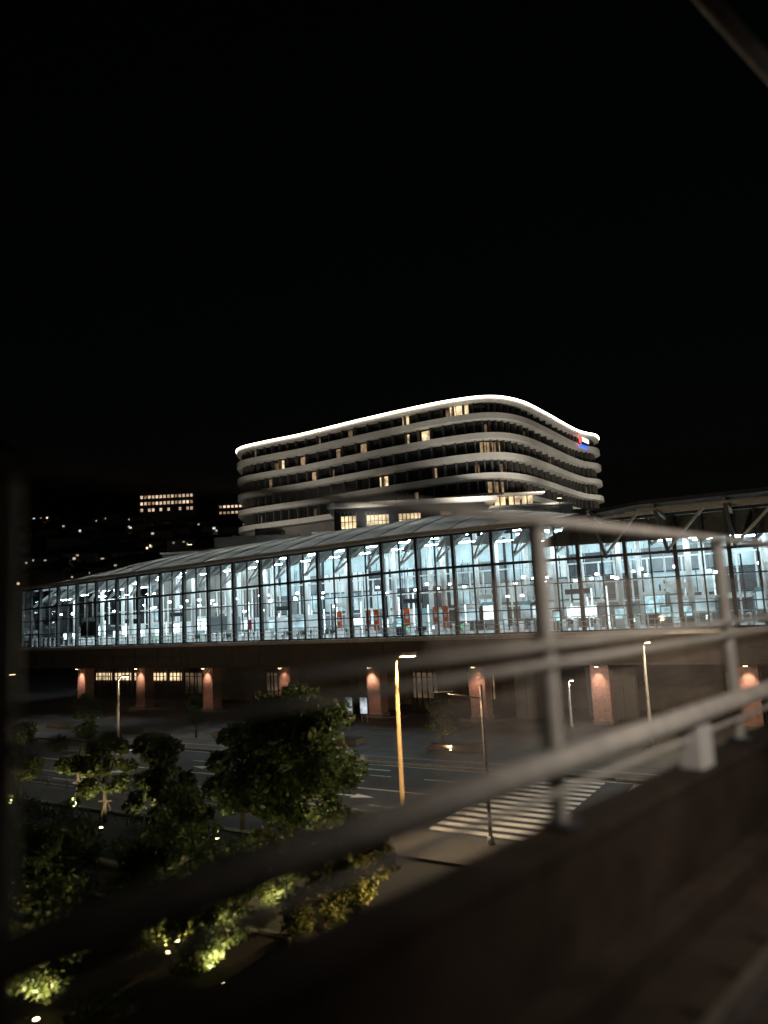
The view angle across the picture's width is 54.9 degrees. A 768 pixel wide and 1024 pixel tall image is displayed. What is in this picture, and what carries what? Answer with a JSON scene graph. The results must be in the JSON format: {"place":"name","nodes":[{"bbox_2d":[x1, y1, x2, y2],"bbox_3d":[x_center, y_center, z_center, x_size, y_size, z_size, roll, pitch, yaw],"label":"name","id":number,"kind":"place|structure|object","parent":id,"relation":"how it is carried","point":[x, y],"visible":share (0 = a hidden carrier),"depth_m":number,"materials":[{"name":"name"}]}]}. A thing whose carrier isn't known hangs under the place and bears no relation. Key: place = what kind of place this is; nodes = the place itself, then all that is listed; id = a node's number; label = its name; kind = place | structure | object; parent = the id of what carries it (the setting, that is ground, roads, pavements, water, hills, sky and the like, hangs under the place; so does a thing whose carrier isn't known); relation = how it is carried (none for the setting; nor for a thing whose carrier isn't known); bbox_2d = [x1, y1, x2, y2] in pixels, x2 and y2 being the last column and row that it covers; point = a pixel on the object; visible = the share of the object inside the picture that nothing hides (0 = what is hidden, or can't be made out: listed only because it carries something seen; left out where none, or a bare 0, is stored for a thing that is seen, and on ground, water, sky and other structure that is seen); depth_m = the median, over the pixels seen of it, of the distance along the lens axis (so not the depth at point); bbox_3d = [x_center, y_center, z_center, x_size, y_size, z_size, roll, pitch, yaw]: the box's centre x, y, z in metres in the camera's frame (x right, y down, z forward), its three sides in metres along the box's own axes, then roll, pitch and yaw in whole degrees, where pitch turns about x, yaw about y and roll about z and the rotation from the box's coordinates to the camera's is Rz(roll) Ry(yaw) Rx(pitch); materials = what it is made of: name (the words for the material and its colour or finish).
{"place":"outdoors","nodes":[
{"label":"outdoors","id":0,"kind":"place"},
{"bbox_2d":[0,438,239,674],"bbox_3d":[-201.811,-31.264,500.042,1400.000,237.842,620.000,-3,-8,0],"label":"hillside","id":1,"kind":"structure","parent":0,"point":[67,500],"depth_m":589.59,"materials":[{"name":"black"}]},
{"bbox_2d":[20,511,243,592],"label":"hillside houses","id":2,"kind":"structure","parent":1,"relation":"on","point":[55,548],"depth_m":270.61,"materials":[{"name":"metal"}]},
{"bbox_2d":[139,491,242,524],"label":"apartment building","id":3,"kind":"structure","parent":1,"relation":"on","point":[158,508],"depth_m":405.25,"materials":[{"name":"black concrete"}]},
{"bbox_2d":[16,848,348,941],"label":"footpath","id":4,"kind":"structure","parent":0,"point":[102,872],"depth_m":27.26,"materials":[{"name":"grey concrete"}]},
{"bbox_2d":[20,781,508,865],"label":"pavement","id":5,"kind":"structure","parent":0,"point":[460,850],"depth_m":37.16,"materials":[{"name":"grey concrete"}]},
{"bbox_2d":[53,719,112,804],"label":"broadleaf tree","id":6,"kind":"object","parent":5,"relation":"on","point":[61,766],"visible":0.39,"depth_m":44.16,"materials":[{"name":"green plant"}]},
{"bbox_2d":[29,773,365,818],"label":"roadside railing","id":7,"kind":"object","parent":5,"relation":"on","point":[129,790],"visible":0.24,"depth_m":48.17,"materials":[{"name":"metal"}]},
{"bbox_2d":[394,652,415,798],"bbox_3d":[1.151,11.155,36.299,1.267,8.372,0.418,-5,-8,18],"label":"street lamp","id":8,"kind":"object","parent":5,"relation":"on","point":[399,740],"visible":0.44,"depth_m":36.39,"materials":[{"name":"metal"}]},
{"bbox_2d":[434,685,494,844],"bbox_3d":[3.753,11.412,33.739,2.706,6.920,0.640,-7,-9,26],"label":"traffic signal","id":9,"kind":"object","parent":5,"relation":"on","point":[450,695],"visible":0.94,"depth_m":33.34,"materials":[{"name":"metal"}]},
{"bbox_2d":[18,672,614,913],"bbox_3d":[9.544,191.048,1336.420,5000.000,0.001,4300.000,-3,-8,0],"label":"ground","id":10,"kind":"structure","parent":0,"point":[409,873],"depth_m":30.60,"materials":[{"name":"grey concrete"}]},
{"bbox_2d":[13,798,290,1023],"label":"planting bed","id":11,"kind":"object","parent":10,"relation":"on","point":[156,984],"visible":0.18,"depth_m":22.95,"materials":[{"name":"green plant"}]},
{"bbox_2d":[17,721,44,796],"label":"broadleaf tree","id":12,"kind":"object","parent":11,"relation":"on","point":[29,768],"visible":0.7,"depth_m":45.70,"materials":[{"name":"green plant"}]},
{"bbox_2d":[33,1017,39,1023],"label":"garden spotlight","id":13,"kind":"object","parent":11,"relation":"on","point":[36,1020],"visible":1,"depth_m":19.41,"materials":[{"name":"metal"}]},
{"bbox_2d":[13,874,85,998],"bbox_3d":[-9.569,12.193,21.086,2.616,3.360,2.643,-6,-8,24],"label":"broadleaf tree","id":14,"kind":"object","parent":11,"relation":"on","point":[54,896],"visible":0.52,"depth_m":21.16,"materials":[{"name":"green plant"}]},
{"bbox_2d":[15,819,104,902],"bbox_3d":[-12.223,13.024,26.977,3.586,3.558,3.523,-3,-8,0],"label":"broadleaf tree","id":15,"kind":"object","parent":11,"relation":"on","point":[37,844],"visible":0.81,"depth_m":26.76,"materials":[{"name":"green plant"}]},
{"bbox_2d":[67,740,138,824],"bbox_3d":[-14.854,14.116,39.406,3.500,4.987,3.043,-3,-8,0],"label":"broadleaf tree","id":16,"kind":"object","parent":11,"relation":"on","point":[87,789],"visible":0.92,"depth_m":39.26,"materials":[{"name":"green plant"}]},
{"bbox_2d":[13,869,210,1023],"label":"shrub mass","id":17,"kind":"object","parent":11,"relation":"on","point":[109,991],"visible":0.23,"depth_m":19.87,"materials":[{"name":"green plant"}]},
{"bbox_2d":[121,734,184,826],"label":"broadleaf tree","id":18,"kind":"object","parent":11,"relation":"on","point":[159,749],"visible":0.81,"depth_m":36.12,"materials":[{"name":"green plant"}]},
{"bbox_2d":[16,793,295,858],"bbox_3d":[-27.106,17.571,44.995,51.435,1.331,6.050,-7,-9,31],"label":"hedge","id":19,"kind":"object","parent":11,"relation":"on","point":[25,802],"visible":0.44,"depth_m":38.17,"materials":[{"name":"green plant"}]},
{"bbox_2d":[104,817,222,934],"bbox_3d":[-7.478,12.416,25.478,4.102,3.889,3.958,-9,-10,38],"label":"broadleaf tree","id":20,"kind":"object","parent":11,"relation":"on","point":[148,858],"visible":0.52,"depth_m":24.82,"materials":[{"name":"green plant"}]},
{"bbox_2d":[142,762,211,835],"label":"broadleaf tree","id":21,"kind":"object","parent":11,"relation":"on","point":[155,775],"visible":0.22,"depth_m":32.77,"materials":[{"name":"green plant"}]},
{"bbox_2d":[129,783,228,870],"bbox_3d":[-8.059,12.786,28.762,3.466,4.095,4.067,2,-9,-33],"label":"broadleaf tree","id":22,"kind":"object","parent":11,"relation":"on","point":[176,803],"visible":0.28,"depth_m":29.14,"materials":[{"name":"green plant"}]},
{"bbox_2d":[161,850,254,970],"bbox_3d":[-5.317,12.170,22.580,2.650,3.385,3.088,-3,-8,0],"label":"broadleaf tree","id":23,"kind":"object","parent":11,"relation":"on","point":[209,953],"visible":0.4,"depth_m":21.79,"materials":[{"name":"green plant"}]},
{"bbox_2d":[200,722,252,831],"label":"broadleaf tree","id":24,"kind":"object","parent":11,"relation":"on","point":[217,762],"visible":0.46,"depth_m":36.44,"materials":[{"name":"green plant"}]},
{"bbox_2d":[243,826,299,906],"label":"broadleaf tree","id":25,"kind":"object","parent":11,"relation":"on","point":[275,892],"visible":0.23,"depth_m":26.92,"materials":[{"name":"green plant"}]},
{"bbox_2d":[211,683,369,833],"bbox_3d":[-4.363,11.679,34.649,7.310,7.497,6.536,-3,-8,0],"label":"broadleaf tree","id":26,"kind":"object","parent":11,"relation":"on","point":[284,776],"visible":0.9,"depth_m":33.41,"materials":[{"name":"green plant"}]},
{"bbox_2d":[278,859,363,939],"bbox_3d":[-2.021,12.472,24.507,2.813,3.044,2.882,-3,-8,0],"label":"broadleaf tree","id":27,"kind":"object","parent":11,"relation":"on","point":[296,918],"visible":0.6,"depth_m":23.83,"materials":[{"name":"green plant"}]},
{"bbox_2d":[159,527,300,634],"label":"office block","id":28,"kind":"structure","parent":10,"relation":"on","point":[264,534],"depth_m":111.76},
{"bbox_2d":[309,805,360,867],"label":"broadleaf tree","id":29,"kind":"object","parent":10,"relation":"on","point":[343,812],"visible":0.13,"depth_m":29.82,"materials":[{"name":"green plant"}]},
{"bbox_2d":[324,843,400,905],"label":"broadleaf tree","id":30,"kind":"object","parent":10,"relation":"on","point":[365,885],"visible":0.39,"depth_m":26.39,"materials":[{"name":"green plant"}]},
{"bbox_2d":[114,723,767,1023],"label":"viaduct","id":31,"kind":"object","parent":10,"relation":"on","point":[644,901],"visible":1,"depth_m":4.81,"materials":[{"name":"concrete"}]},
{"bbox_2d":[693,0,767,83],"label":"catenary mast","id":32,"kind":"object","parent":31,"relation":"on","point":[737,33],"visible":1,"depth_m":8.86,"materials":[{"name":"metal"}]},
{"bbox_2d":[311,491,601,547],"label":"podium block","id":33,"kind":"structure","parent":10,"relation":"on","point":[346,517],"depth_m":117.82,"materials":[{"name":"white glass"}]},
{"bbox_2d":[242,403,598,535],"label":"facade","id":34,"kind":"structure","parent":33,"relation":"on","point":[463,488],"depth_m":134.27,"materials":[{"name":"black glass"}]},
{"bbox_2d":[237,397,603,535],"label":"balcony bands","id":35,"kind":"object","parent":34,"relation":"on","point":[538,428],"visible":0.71,"depth_m":133.43,"materials":[{"name":"white concrete"}]},
{"bbox_2d":[236,395,598,453],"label":"roof edge light","id":36,"kind":"object","parent":35,"relation":"attached to","point":[471,397],"visible":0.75,"depth_m":133.97,"materials":[{"name":"white"}]},
{"bbox_2d":[254,405,586,521],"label":"lit windows","id":37,"kind":"structure","parent":34,"relation":"attached to","point":[458,410],"depth_m":128.88,"materials":[{"name":"glass"}]},
{"bbox_2d":[578,434,588,448],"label":"hotel sign panel","id":38,"kind":"object","parent":34,"relation":"attached to","point":[585,440],"visible":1,"depth_m":152.37,"materials":[{"name":"white plastic"}]},
{"bbox_2d":[22,747,634,840],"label":"road","id":39,"kind":"structure","parent":0,"point":[415,782],"depth_m":45.19,"materials":[{"name":"grey asphalt"}]},
{"bbox_2d":[21,737,641,817],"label":"kerb","id":40,"kind":"structure","parent":39,"relation":"on","point":[454,767],"depth_m":49.64,"materials":[{"name":"concrete"}]},
{"bbox_2d":[38,749,634,838],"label":"road markings","id":41,"kind":"object","parent":39,"relation":"on","point":[499,822],"visible":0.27,"depth_m":38.43,"materials":[{"name":"paint"}]},
{"bbox_2d":[0,453,767,1023],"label":"viaduct fence","id":42,"kind":"object","parent":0,"point":[32,949],"visible":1,"depth_m":3.61,"materials":[{"name":"grey metal"}]},
{"bbox_2d":[0,0,767,507],"label":"sky","id":43,"kind":"structure","parent":0,"point":[226,226],"materials":[{"name":"black"}]},
{"bbox_2d":[18,693,767,779],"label":"station pavement","id":44,"kind":"structure","parent":0,"point":[521,748],"depth_m":62.67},
{"bbox_2d":[72,692,101,722],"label":"broadleaf tree","id":45,"kind":"object","parent":44,"relation":"on","point":[88,717],"visible":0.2,"depth_m":72.04,"materials":[{"name":"green plant"}]},
{"bbox_2d":[117,675,128,725],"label":"street lamp","id":46,"kind":"object","parent":44,"relation":"on","point":[122,676],"visible":0.54,"depth_m":64.59,"materials":[{"name":"metal"}]},
{"bbox_2d":[182,697,203,736],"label":"broadleaf tree","id":47,"kind":"object","parent":44,"relation":"on","point":[192,706],"visible":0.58,"depth_m":66.96,"materials":[{"name":"green plant"}]},
{"bbox_2d":[47,721,486,752],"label":"stone planter","id":48,"kind":"object","parent":44,"relation":"on","point":[461,746],"visible":0.48,"depth_m":55.43,"materials":[{"name":"stone"}]},
{"bbox_2d":[345,699,368,722],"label":"information board","id":49,"kind":"object","parent":44,"relation":"on","point":[364,708],"visible":0.62,"depth_m":70.73,"materials":[{"name":"metal"}]},
{"bbox_2d":[32,710,719,776],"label":"paving joints","id":50,"kind":"object","parent":44,"relation":"on","point":[433,759],"visible":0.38,"depth_m":55.57,"materials":[{"name":"concrete"}]},
{"bbox_2d":[19,487,767,729],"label":"railway station","id":51,"kind":"object","parent":44,"relation":"on","point":[344,597],"visible":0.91,"depth_m":78.28,"materials":[{"name":"glass"}]},
{"bbox_2d":[424,699,461,742],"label":"broadleaf tree","id":52,"kind":"object","parent":44,"relation":"on","point":[446,727],"visible":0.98,"depth_m":55.54,"materials":[{"name":"green plant"}]},
{"bbox_2d":[567,678,573,729],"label":"street lamp","id":53,"kind":"object","parent":44,"relation":"on","point":[570,709],"visible":1,"depth_m":61.22,"materials":[{"name":"metal"}]},
{"bbox_2d":[642,640,654,746],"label":"street lamp","id":54,"kind":"object","parent":44,"relation":"on","point":[652,744],"visible":0.72,"depth_m":53.00,"materials":[{"name":"metal"}]}
]}

